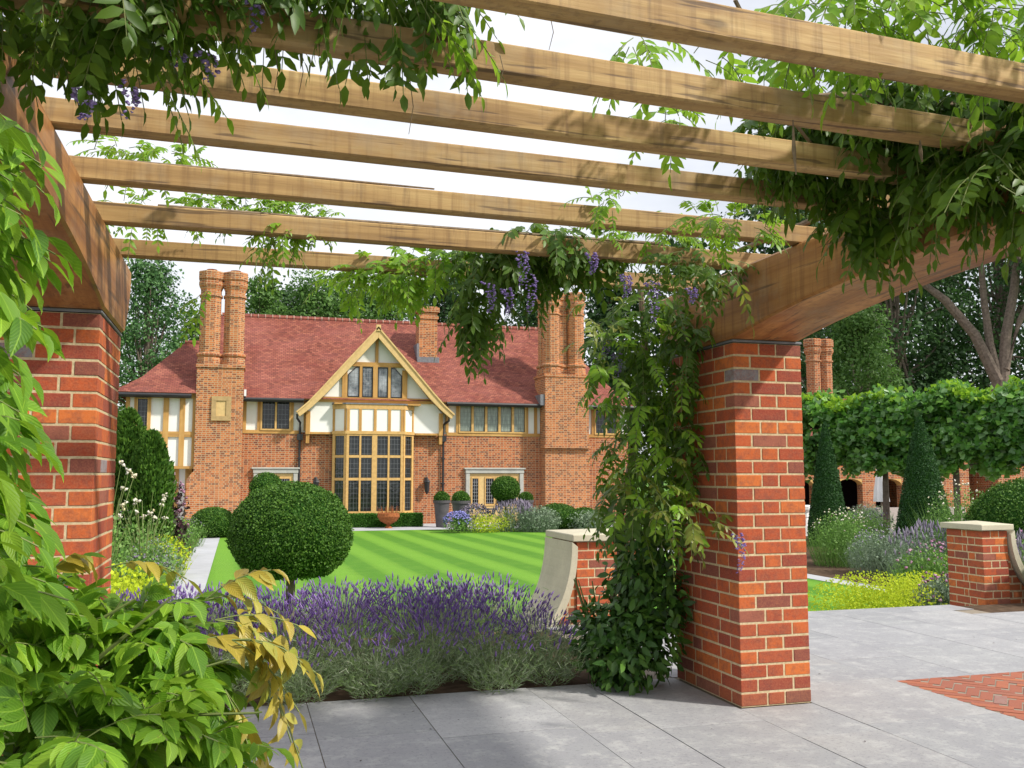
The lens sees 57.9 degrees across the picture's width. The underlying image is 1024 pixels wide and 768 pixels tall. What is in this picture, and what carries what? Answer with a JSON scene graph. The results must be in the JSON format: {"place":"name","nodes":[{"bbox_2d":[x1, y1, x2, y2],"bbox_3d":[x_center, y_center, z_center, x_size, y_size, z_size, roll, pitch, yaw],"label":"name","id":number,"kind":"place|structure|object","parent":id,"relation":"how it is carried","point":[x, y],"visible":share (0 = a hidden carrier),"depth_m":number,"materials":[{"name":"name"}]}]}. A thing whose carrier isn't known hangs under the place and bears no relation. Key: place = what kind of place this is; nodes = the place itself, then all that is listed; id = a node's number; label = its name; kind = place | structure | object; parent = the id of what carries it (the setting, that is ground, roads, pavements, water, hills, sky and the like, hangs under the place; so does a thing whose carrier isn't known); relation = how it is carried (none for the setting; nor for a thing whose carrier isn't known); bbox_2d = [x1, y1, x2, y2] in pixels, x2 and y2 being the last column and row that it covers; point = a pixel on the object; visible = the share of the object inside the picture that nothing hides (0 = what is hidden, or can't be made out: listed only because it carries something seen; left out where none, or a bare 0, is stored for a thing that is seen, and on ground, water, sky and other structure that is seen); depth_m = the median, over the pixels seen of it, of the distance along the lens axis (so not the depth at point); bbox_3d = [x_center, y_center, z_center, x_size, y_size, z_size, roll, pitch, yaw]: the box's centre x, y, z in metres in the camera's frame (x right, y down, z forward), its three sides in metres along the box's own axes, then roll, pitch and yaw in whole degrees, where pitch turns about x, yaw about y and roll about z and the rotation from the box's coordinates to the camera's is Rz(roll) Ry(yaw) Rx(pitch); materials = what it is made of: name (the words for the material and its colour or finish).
{"place":"outdoors","nodes":[
{"label":"outdoors","id":0,"kind":"place"},
{"bbox_2d":[112,406,146,561],"bbox_3d":[-8.247,2.177,19.765,1.283,3.438,1.293,2,-6,-16],"label":"column conifer","id":1,"kind":"object","parent":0,"point":[129,433],"depth_m":19.51,"materials":[{"name":"green plant"}]},
{"bbox_2d":[120,428,176,560],"bbox_3d":[-7.487,2.369,19.134,1.114,2.932,1.109,2,-6,-16],"label":"column conifer","id":2,"kind":"object","parent":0,"point":[151,465],"depth_m":18.90,"materials":[{"name":"green plant"}]},
{"bbox_2d":[113,538,197,584],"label":"planting bed soil","id":3,"kind":"structure","parent":0,"point":[181,557],"depth_m":22.48,"materials":[{"name":"brown soil"}]},
{"bbox_2d":[110,563,143,598],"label":"border plant","id":4,"kind":"object","parent":3,"relation":"on","point":[114,584],"visible":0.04,"depth_m":10.49,"materials":[{"name":"yellow plant"}]},
{"bbox_2d":[111,460,144,593],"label":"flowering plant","id":5,"kind":"object","parent":3,"relation":"on","point":[115,518],"visible":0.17,"depth_m":12.49,"materials":[{"name":"green plant"}]},
{"bbox_2d":[111,562,174,603],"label":"border plant","id":6,"kind":"object","parent":3,"relation":"on","point":[135,575],"visible":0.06,"depth_m":11.52,"materials":[{"name":"plant"}]},
{"bbox_2d":[115,553,178,599],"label":"border plant","id":7,"kind":"object","parent":3,"relation":"on","point":[144,572],"visible":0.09,"depth_m":13.14,"materials":[{"name":"yellow plant"}]},
{"bbox_2d":[112,491,187,590],"bbox_3d":[-5.639,2.547,14.220,1.289,1.791,1.284,-3,-6,29],"label":"flowering plant","id":8,"kind":"object","parent":3,"relation":"on","point":[149,553],"visible":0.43,"depth_m":14.18,"materials":[{"name":"green plant"}]},
{"bbox_2d":[113,494,189,574],"bbox_3d":[-6.672,2.844,16.790,1.459,1.772,1.535,-5,-7,39],"label":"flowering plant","id":9,"kind":"object","parent":3,"relation":"on","point":[157,528],"visible":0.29,"depth_m":16.88,"materials":[{"name":"green plant"}]},
{"bbox_2d":[126,536,190,587],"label":"border plant","id":10,"kind":"object","parent":3,"relation":"on","point":[165,557],"visible":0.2,"depth_m":15.91,"materials":[{"name":"green plant"}]},
{"bbox_2d":[137,533,194,576],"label":"border plant","id":11,"kind":"object","parent":3,"relation":"on","point":[180,554],"visible":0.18,"depth_m":17.81,"materials":[{"name":"plant"}]},
{"bbox_2d":[171,474,191,563],"bbox_3d":[-7.393,3.024,20.047,0.825,2.231,0.898,5,-7,-39],"label":"dark dahlia","id":12,"kind":"object","parent":3,"relation":"on","point":[177,510],"visible":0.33,"depth_m":20.06,"materials":[{"name":"purple plant"}]},
{"bbox_2d":[174,516,198,555],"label":"border plant","id":13,"kind":"object","parent":3,"relation":"on","point":[194,540],"visible":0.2,"depth_m":22.46,"materials":[{"name":"green plant"}]},
{"bbox_2d":[174,514,209,546],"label":"border plant","id":14,"kind":"object","parent":3,"relation":"on","point":[197,529],"visible":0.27,"depth_m":25.25,"materials":[{"name":"green plant"}]},
{"bbox_2d":[169,537,219,600],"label":"path","id":15,"kind":"structure","parent":0,"point":[197,572],"depth_m":19.97,"materials":[{"name":"stone"}]},
{"bbox_2d":[118,269,635,523],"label":"house","id":16,"kind":"structure","parent":0,"point":[371,418],"depth_m":37.08,"materials":[{"name":"brick"}]},
{"bbox_2d":[136,398,148,429],"bbox_3d":[-13.630,1.105,34.113,0.400,1.180,0.100,2,-6,-16],"label":"window","id":17,"kind":"structure","parent":16,"relation":"in","point":[142,403],"depth_m":34.14,"materials":[{"name":"gold wood"}]},
{"bbox_2d":[260,402,290,430],"bbox_3d":[-9.168,1.212,35.914,1.140,1.180,0.100,2,-6,-16],"label":"window","id":18,"kind":"structure","parent":16,"relation":"in","point":[274,415],"depth_m":35.92,"materials":[{"name":"gold wood"}]},
{"bbox_2d":[331,434,346,505],"bbox_3d":[-6.707,3.471,35.897,0.657,3.060,0.080,-3,-6,28],"label":"window","id":19,"kind":"structure","parent":16,"relation":"in","point":[338,440],"depth_m":35.93,"materials":[{"name":"gold wood"}]},
{"bbox_2d":[347,367,359,396],"bbox_3d":[-6.266,-0.089,36.581,0.465,1.195,0.040,2,-6,-16],"label":"gable window","id":20,"kind":"structure","parent":16,"relation":"in","point":[354,376],"depth_m":36.57,"materials":[{"name":"glass"}]},
{"bbox_2d":[362,367,372,396],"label":"gable window","id":21,"kind":"structure","parent":16,"relation":"in","point":[367,372],"depth_m":36.73,"materials":[{"name":"glass"}]},
{"bbox_2d":[345,434,402,512],"bbox_3d":[-5.355,3.487,36.054,2.220,3.060,0.080,2,-6,-16],"label":"window","id":22,"kind":"structure","parent":16,"relation":"in","point":[374,462],"depth_m":36.04,"materials":[{"name":"gold wood"}]},
{"bbox_2d":[378,367,387,397],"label":"gable window","id":23,"kind":"structure","parent":16,"relation":"in","point":[382,372],"depth_m":36.91,"materials":[{"name":"glass"}]},
{"bbox_2d":[391,368,401,397],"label":"gable window","id":24,"kind":"structure","parent":16,"relation":"in","point":[396,378],"depth_m":37.05,"materials":[{"name":"glass"}]},
{"bbox_2d":[403,435,413,512],"bbox_3d":[-4.133,3.545,36.651,0.080,3.060,0.657,-3,-6,29],"label":"window","id":25,"kind":"structure","parent":16,"relation":"in","point":[408,440],"depth_m":36.68,"materials":[{"name":"gold wood"}]},
{"bbox_2d":[459,406,525,433],"bbox_3d":[-0.803,1.453,38.365,2.900,1.180,0.100,2,-6,-16],"label":"window","id":26,"kind":"structure","parent":16,"relation":"in","point":[472,419],"depth_m":38.37,"materials":[{"name":"gold wood"}]},
{"bbox_2d":[470,474,518,522],"bbox_3d":[-0.712,4.688,38.005,2.110,2.010,0.130,2,-6,-16],"label":"door","id":27,"kind":"structure","parent":16,"relation":"in","point":[480,492],"depth_m":37.90,"materials":[{"name":"brown wood"}]},
{"bbox_2d":[594,409,617,434],"bbox_3d":[4.042,1.613,39.782,1.080,1.140,0.100,2,-6,-16],"label":"window","id":28,"kind":"structure","parent":16,"relation":"in","point":[599,422],"depth_m":39.73,"materials":[{"name":"gold wood"}]},
{"bbox_2d":[211,631,607,707],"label":"planting bed soil","id":29,"kind":"structure","parent":0,"point":[459,685],"depth_m":5.70,"materials":[{"name":"brown soil"}]},
{"bbox_2d":[110,570,597,708],"bbox_3d":[-2.168,1.567,5.741,5.632,0.601,2.264,2,-6,-16],"label":"lavender hedge","id":30,"kind":"object","parent":29,"relation":"on","point":[430,629],"visible":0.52,"depth_m":5.76,"materials":[{"name":"purple plant"}]},
{"bbox_2d":[66,135,810,607],"bbox_3d":[-0.311,0.344,4.752,3.773,2.794,2.257,2,-6,-16],"label":"wisteria","id":31,"kind":"object","parent":29,"relation":"on","point":[656,415],"visible":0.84,"depth_m":5.15,"materials":[{"name":"green plant"}]},
{"bbox_2d":[191,520,674,532],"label":"house terrace","id":32,"kind":"structure","parent":0,"point":[429,527],"depth_m":33.81,"materials":[{"name":"stone"}]},
{"bbox_2d":[349,512,423,527],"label":"box hedge","id":33,"kind":"object","parent":32,"relation":"on","point":[369,520],"visible":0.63,"depth_m":34.60,"materials":[{"name":"green plant"}]},
{"bbox_2d":[377,506,399,527],"bbox_3d":[-4.553,4.891,34.114,0.883,0.846,0.863,2,-6,-16],"label":"rusty bowl","id":34,"kind":"object","parent":32,"relation":"on","point":[389,517],"visible":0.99,"depth_m":33.86,"materials":[{"name":"orange metal"}]},
{"bbox_2d":[433,491,450,526],"bbox_3d":[-2.637,4.688,34.736,0.670,1.360,0.676,2,-6,-16],"label":"tall planter","id":35,"kind":"object","parent":32,"relation":"on","point":[441,501],"visible":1,"depth_m":34.52,"materials":[{"name":"grey stone"}]},
{"bbox_2d":[3,0,1023,476],"label":"sky","id":36,"kind":"structure","parent":0,"point":[567,38],"materials":[{"name":"white"}]},
{"bbox_2d":[205,481,886,592],"bbox_3d":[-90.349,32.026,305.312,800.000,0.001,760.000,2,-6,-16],"label":"ground","id":37,"kind":"structure","parent":0,"point":[608,528],"depth_m":54.94,"materials":[{"name":"green plant"}]},
{"bbox_2d":[118,258,195,430],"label":"tree","id":38,"kind":"object","parent":37,"relation":"on","point":[150,282],"visible":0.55,"depth_m":58.34,"materials":[{"name":"green plant"}]},
{"bbox_2d":[167,305,199,347],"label":"tree","id":39,"kind":"object","parent":37,"relation":"on","point":[196,334],"visible":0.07,"depth_m":64.15,"materials":[{"name":"green plant"}]},
{"bbox_2d":[189,506,232,537],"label":"clipped dome","id":40,"kind":"structure","parent":37,"relation":"on","point":[216,521],"depth_m":28.69,"materials":[{"name":"green plant"}]},
{"bbox_2d":[245,271,286,314],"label":"tree","id":41,"kind":"object","parent":37,"relation":"on","point":[260,302],"visible":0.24,"depth_m":68.77,"materials":[{"name":"green plant"}]},
{"bbox_2d":[271,282,316,315],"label":"tree","id":42,"kind":"object","parent":37,"relation":"on","point":[288,291],"visible":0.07,"depth_m":78.21,"materials":[{"name":"green plant"}]},
{"bbox_2d":[270,269,354,318],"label":"tree","id":43,"kind":"object","parent":37,"relation":"on","point":[316,298],"visible":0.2,"depth_m":72.33,"materials":[{"name":"green plant"}]},
{"bbox_2d":[303,271,369,317],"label":"tree","id":44,"kind":"object","parent":37,"relation":"on","point":[337,311],"visible":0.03,"depth_m":75.14,"materials":[{"name":"green plant"}]},
{"bbox_2d":[332,277,413,320],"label":"tree","id":45,"kind":"object","parent":37,"relation":"on","point":[373,314],"visible":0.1,"depth_m":69.84,"materials":[{"name":"green plant"}]},
{"bbox_2d":[407,278,489,323],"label":"tree","id":46,"kind":"object","parent":37,"relation":"on","point":[445,308],"visible":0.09,"depth_m":72.04,"materials":[{"name":"green plant"}]},
{"bbox_2d":[502,290,585,352],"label":"tree","id":47,"kind":"object","parent":37,"relation":"on","point":[532,321],"visible":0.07,"depth_m":73.90,"materials":[{"name":"green plant"}]},
{"bbox_2d":[541,502,579,529],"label":"clipped dome","id":48,"kind":"structure","parent":37,"relation":"on","point":[565,510],"depth_m":32.61,"materials":[{"name":"green plant"}]},
{"bbox_2d":[567,509,612,528],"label":"silver shrub","id":49,"kind":"object","parent":37,"relation":"on","point":[582,521],"visible":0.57,"depth_m":32.52,"materials":[{"name":"green plant"}]},
{"bbox_2d":[584,267,659,455],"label":"tree","id":50,"kind":"object","parent":37,"relation":"on","point":[597,315],"visible":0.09,"depth_m":62.14,"materials":[{"name":"green plant"}]},
{"bbox_2d":[622,235,728,489],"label":"tree","id":51,"kind":"object","parent":37,"relation":"on","point":[675,244],"visible":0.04,"depth_m":60.80,"materials":[{"name":"green plant"}]},
{"bbox_2d":[720,174,850,394],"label":"tree","id":52,"kind":"object","parent":37,"relation":"on","point":[768,250],"visible":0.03,"depth_m":57.89,"materials":[{"name":"green plant"}]},
{"bbox_2d":[805,304,911,397],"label":"tree","id":53,"kind":"object","parent":37,"relation":"on","point":[855,328],"visible":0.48,"depth_m":51.66,"materials":[{"name":"green plant"}]},
{"bbox_2d":[800,211,951,392],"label":"tree","id":54,"kind":"object","parent":37,"relation":"on","point":[913,356],"visible":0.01,"depth_m":75.87,"materials":[{"name":"green plant"}]},
{"bbox_2d":[815,222,995,393],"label":"tree","id":55,"kind":"object","parent":37,"relation":"on","point":[896,338],"visible":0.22,"depth_m":67.90,"materials":[{"name":"green plant"}]},
{"bbox_2d":[803,338,1023,515],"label":"outbuilding","id":56,"kind":"structure","parent":37,"relation":"on","point":[859,489],"depth_m":39.58,"materials":[{"name":"brick"}]},
{"bbox_2d":[803,260,1023,395],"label":"tree","id":57,"kind":"object","parent":37,"relation":"on","point":[978,307],"visible":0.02,"depth_m":78.53,"materials":[{"name":"green plant"}]},
{"bbox_2d":[900,257,1023,391],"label":"tree","id":58,"kind":"object","parent":37,"relation":"on","point":[999,301],"visible":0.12,"depth_m":70.40,"materials":[{"name":"green plant"}]},
{"bbox_2d":[922,256,1023,390],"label":"multi stemmed tree","id":59,"kind":"object","parent":37,"relation":"on","point":[996,368],"visible":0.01,"depth_m":46.55,"materials":[{"name":"brown plant"}]},
{"bbox_2d":[940,521,1023,605],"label":"coped pier","id":60,"kind":"structure","parent":37,"relation":"on","point":[984,559],"depth_m":9.57,"materials":[{"name":"brick"}]},
{"bbox_2d":[204,528,891,645],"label":"lawn","id":61,"kind":"structure","parent":0,"point":[402,555],"depth_m":20.48,"materials":[{"name":"green plant"}]},
{"bbox_2d":[249,472,282,493],"bbox_3d":[-7.710,3.771,28.979,1.088,2.070,1.121,2,-6,-16],"label":"topiary ball","id":62,"kind":"object","parent":61,"relation":"on","point":[262,479],"visible":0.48,"depth_m":28.75,"materials":[{"name":"green plant"}]},
{"bbox_2d":[224,480,353,615],"bbox_3d":[-3.048,2.266,12.701,1.742,1.879,1.724,2,-6,-16],"label":"topiary ball","id":63,"kind":"object","parent":61,"relation":"on","point":[293,530],"visible":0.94,"depth_m":12.17,"materials":[{"name":"green plant"}]},
{"bbox_2d":[442,510,472,532],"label":"blue flower clump","id":64,"kind":"object","parent":61,"relation":"on","point":[458,516],"visible":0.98,"depth_m":31.23,"materials":[{"name":"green plant"}]},
{"bbox_2d":[451,490,470,530],"bbox_3d":[-1.794,4.429,32.447,0.715,1.428,0.713,2,-6,-16],"label":"tall planter","id":65,"kind":"object","parent":61,"relation":"on","point":[460,499],"visible":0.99,"depth_m":32.24,"materials":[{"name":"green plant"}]},
{"bbox_2d":[461,503,491,531],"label":"purple flower clump","id":66,"kind":"object","parent":61,"relation":"on","point":[472,506],"visible":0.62,"depth_m":32.08,"materials":[{"name":"purple plant"}]},
{"bbox_2d":[464,514,509,532],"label":"lime plant","id":67,"kind":"object","parent":61,"relation":"on","point":[483,527],"visible":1,"depth_m":31.43,"materials":[{"name":"plant"}]},
{"bbox_2d":[490,476,520,526],"bbox_3d":[-0.228,4.174,32.408,1.091,1.940,1.086,2,-6,-16],"label":"topiary ball","id":68,"kind":"object","parent":61,"relation":"on","point":[502,488],"visible":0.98,"depth_m":32.14,"materials":[{"name":"green plant"}]},
{"bbox_2d":[490,497,535,531],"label":"lavender clump","id":69,"kind":"object","parent":61,"relation":"on","point":[517,503],"visible":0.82,"depth_m":32.04,"materials":[{"name":"purple plant"}]},
{"bbox_2d":[518,505,561,532],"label":"silver shrub","id":70,"kind":"object","parent":61,"relation":"on","point":[540,521],"visible":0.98,"depth_m":31.77,"materials":[{"name":"green plant"}]},
{"bbox_2d":[808,570,947,610],"bbox_3d":[4.494,2.748,11.433,1.702,0.886,1.692,2,-6,-16],"label":"lime plant","id":71,"kind":"object","parent":61,"relation":"on","point":[881,594],"visible":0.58,"depth_m":11.34,"materials":[{"name":"plant"}]},
{"bbox_2d":[877,538,948,604],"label":"border plant","id":72,"kind":"object","parent":61,"relation":"on","point":[936,568],"visible":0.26,"depth_m":12.85,"materials":[{"name":"green plant"}]},
{"bbox_2d":[885,570,948,606],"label":"lime plant","id":73,"kind":"object","parent":61,"relation":"on","point":[918,578],"visible":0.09,"depth_m":12.27,"materials":[{"name":"plant"}]},
{"bbox_2d":[902,571,949,606],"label":"border plant","id":74,"kind":"object","parent":61,"relation":"on","point":[938,583],"visible":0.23,"depth_m":11.29,"materials":[{"name":"green plant"}]},
{"bbox_2d":[1016,527,1023,564],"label":"lavender clump","id":75,"kind":"object","parent":61,"relation":"on","point":[1019,543],"visible":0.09,"depth_m":10.72,"materials":[{"name":"purple plant"}]},
{"bbox_2d":[505,528,634,631],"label":"coped pier","id":76,"kind":"structure","parent":0,"point":[569,556],"depth_m":7.96,"materials":[{"name":"stone"}]},
{"bbox_2d":[228,605,1023,767],"bbox_3d":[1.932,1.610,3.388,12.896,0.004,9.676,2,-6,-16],"label":"terrace paving","id":77,"kind":"structure","parent":0,"point":[862,662],"depth_m":4.80,"materials":[{"name":"grey stone"}]},
{"bbox_2d":[0,306,121,755],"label":"brick pillar","id":78,"kind":"structure","parent":77,"relation":"on","point":[80,388],"depth_m":4.27,"materials":[{"name":"red brick"}]},
{"bbox_2d":[0,113,323,767],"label":"wisteria","id":79,"kind":"object","parent":77,"relation":"on","point":[164,696],"visible":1,"depth_m":1.49,"materials":[{"name":"green plant"}]},
{"bbox_2d":[565,515,695,695],"bbox_3d":[0.738,1.363,5.770,0.835,1.112,0.953,2,-6,-16],"label":"leafy shrub","id":80,"kind":"object","parent":77,"relation":"on","point":[631,632],"visible":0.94,"depth_m":5.58,"materials":[{"name":"green plant"}]},
{"bbox_2d":[672,339,810,707],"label":"brick pillar","id":81,"kind":"structure","parent":77,"relation":"on","point":[746,631],"depth_m":5.26,"materials":[{"name":"red brick"}]},
{"bbox_2d":[0,0,1023,354],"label":"pergola","id":82,"kind":"object","parent":81,"relation":"on","point":[792,298],"visible":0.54,"depth_m":3.35,"materials":[{"name":"brown wood"}]},
{"bbox_2d":[0,0,553,170],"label":"wisteria","id":83,"kind":"object","parent":82,"relation":"attached to","point":[92,51],"visible":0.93,"depth_m":2.44,"materials":[{"name":"green plant"}]},
{"bbox_2d":[592,0,1023,304],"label":"wisteria","id":84,"kind":"object","parent":82,"relation":"attached to","point":[953,183],"visible":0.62,"depth_m":3.32,"materials":[{"name":"green plant"}]},
{"bbox_2d":[898,671,1023,720],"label":"herringbone brick panel","id":85,"kind":"object","parent":77,"relation":"on","point":[1008,710],"visible":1,"depth_m":5.51,"materials":[{"name":"red brick"}]},
{"bbox_2d":[960,603,1023,612],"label":"planting bed soil","id":86,"kind":"structure","parent":77,"relation":"on","point":[998,608],"depth_m":9.01,"materials":[{"name":"brown soil"}]},
{"bbox_2d":[657,548,891,590],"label":"path","id":87,"kind":"structure","parent":0,"point":[816,577],"depth_m":17.29,"materials":[{"name":"stone"}]},
{"bbox_2d":[663,530,904,587],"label":"planting bed soil","id":88,"kind":"structure","parent":0,"point":[821,570],"depth_m":18.75,"materials":[{"name":"brown soil"}]},
{"bbox_2d":[807,421,847,546],"bbox_3d":[8.738,2.766,25.667,1.158,3.489,1.159,2,-6,-16],"label":"cone topiary","id":89,"kind":"object","parent":88,"relation":"on","point":[826,494],"visible":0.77,"depth_m":25.43,"materials":[{"name":"green plant"}]},
{"bbox_2d":[801,386,866,482],"bbox_3d":[9.380,2.400,28.260,2.432,4.660,3.152,5,-8,-43],"label":"pleached tree","id":90,"kind":"object","parent":88,"relation":"on","point":[817,408],"visible":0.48,"depth_m":27.62,"materials":[{"name":"green plant"}]},
{"bbox_2d":[806,506,884,567],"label":"border plant","id":91,"kind":"object","parent":88,"relation":"on","point":[833,546],"visible":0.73,"depth_m":19.90,"materials":[{"name":"green plant"}]},
{"bbox_2d":[822,506,894,557],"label":"border plant","id":92,"kind":"object","parent":88,"relation":"on","point":[875,522],"visible":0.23,"depth_m":21.65,"materials":[{"name":"green plant"}]},
{"bbox_2d":[847,503,895,527],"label":"border plant","id":93,"kind":"object","parent":88,"relation":"on","point":[871,507],"visible":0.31,"depth_m":33.20,"materials":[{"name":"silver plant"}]},
{"bbox_2d":[837,524,923,576],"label":"border plant","id":94,"kind":"object","parent":88,"relation":"on","point":[873,549],"visible":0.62,"depth_m":18.18,"materials":[{"name":"green plant"}]},
{"bbox_2d":[875,518,947,581],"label":"lavender clump","id":95,"kind":"object","parent":88,"relation":"on","point":[913,545],"visible":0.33,"depth_m":16.69,"materials":[{"name":"purple plant"}]},
{"bbox_2d":[893,414,951,547],"bbox_3d":[9.358,2.355,21.073,1.360,3.399,1.368,2,-6,-16],"label":"cone topiary","id":96,"kind":"object","parent":88,"relation":"on","point":[921,475],"visible":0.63,"depth_m":20.84,"materials":[{"name":"green plant"}]},
{"bbox_2d":[900,479,988,555],"bbox_3d":[8.607,2.860,17.874,2.563,2.150,2.434,2,-6,-16],"label":"border plant","id":97,"kind":"object","parent":88,"relation":"on","point":[960,517],"visible":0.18,"depth_m":17.86,"materials":[{"name":"green plant"}]},
{"bbox_2d":[964,477,1023,553],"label":"clipped dome","id":98,"kind":"structure","parent":88,"relation":"on","point":[1000,502],"depth_m":15.74,"materials":[{"name":"green plant"}]},
{"label":"gravel court","id":99,"kind":"structure","parent":0,"visible":0},
{"bbox_2d":[830,383,928,533],"bbox_3d":[10.754,2.273,26.801,3.165,4.627,2.528,-4,-7,38],"label":"pleached tree","id":100,"kind":"object","parent":99,"relation":"on","point":[881,424],"visible":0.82,"depth_m":26.30,"materials":[{"name":"green plant"}]},
{"bbox_2d":[873,476,889,521],"bbox_3d":[13.521,3.697,33.906,0.554,3.180,0.554,2,-6,-16],"label":"parasol","id":101,"kind":"object","parent":99,"relation":"on","point":[878,492],"visible":0.27,"depth_m":33.79,"materials":[{"name":"white fabric"}]},
{"bbox_2d":[896,378,1009,520],"bbox_3d":[12.214,2.128,25.530,2.414,4.666,3.185,5,-8,-42],"label":"pleached tree","id":102,"kind":"object","parent":99,"relation":"on","point":[953,418],"visible":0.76,"depth_m":24.98,"materials":[{"name":"green plant"}]},
{"bbox_2d":[971,375,1023,477],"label":"pleached tree","id":103,"kind":"object","parent":99,"relation":"on","point":[1001,443],"visible":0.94,"depth_m":24.01,"materials":[{"name":"green plant"}]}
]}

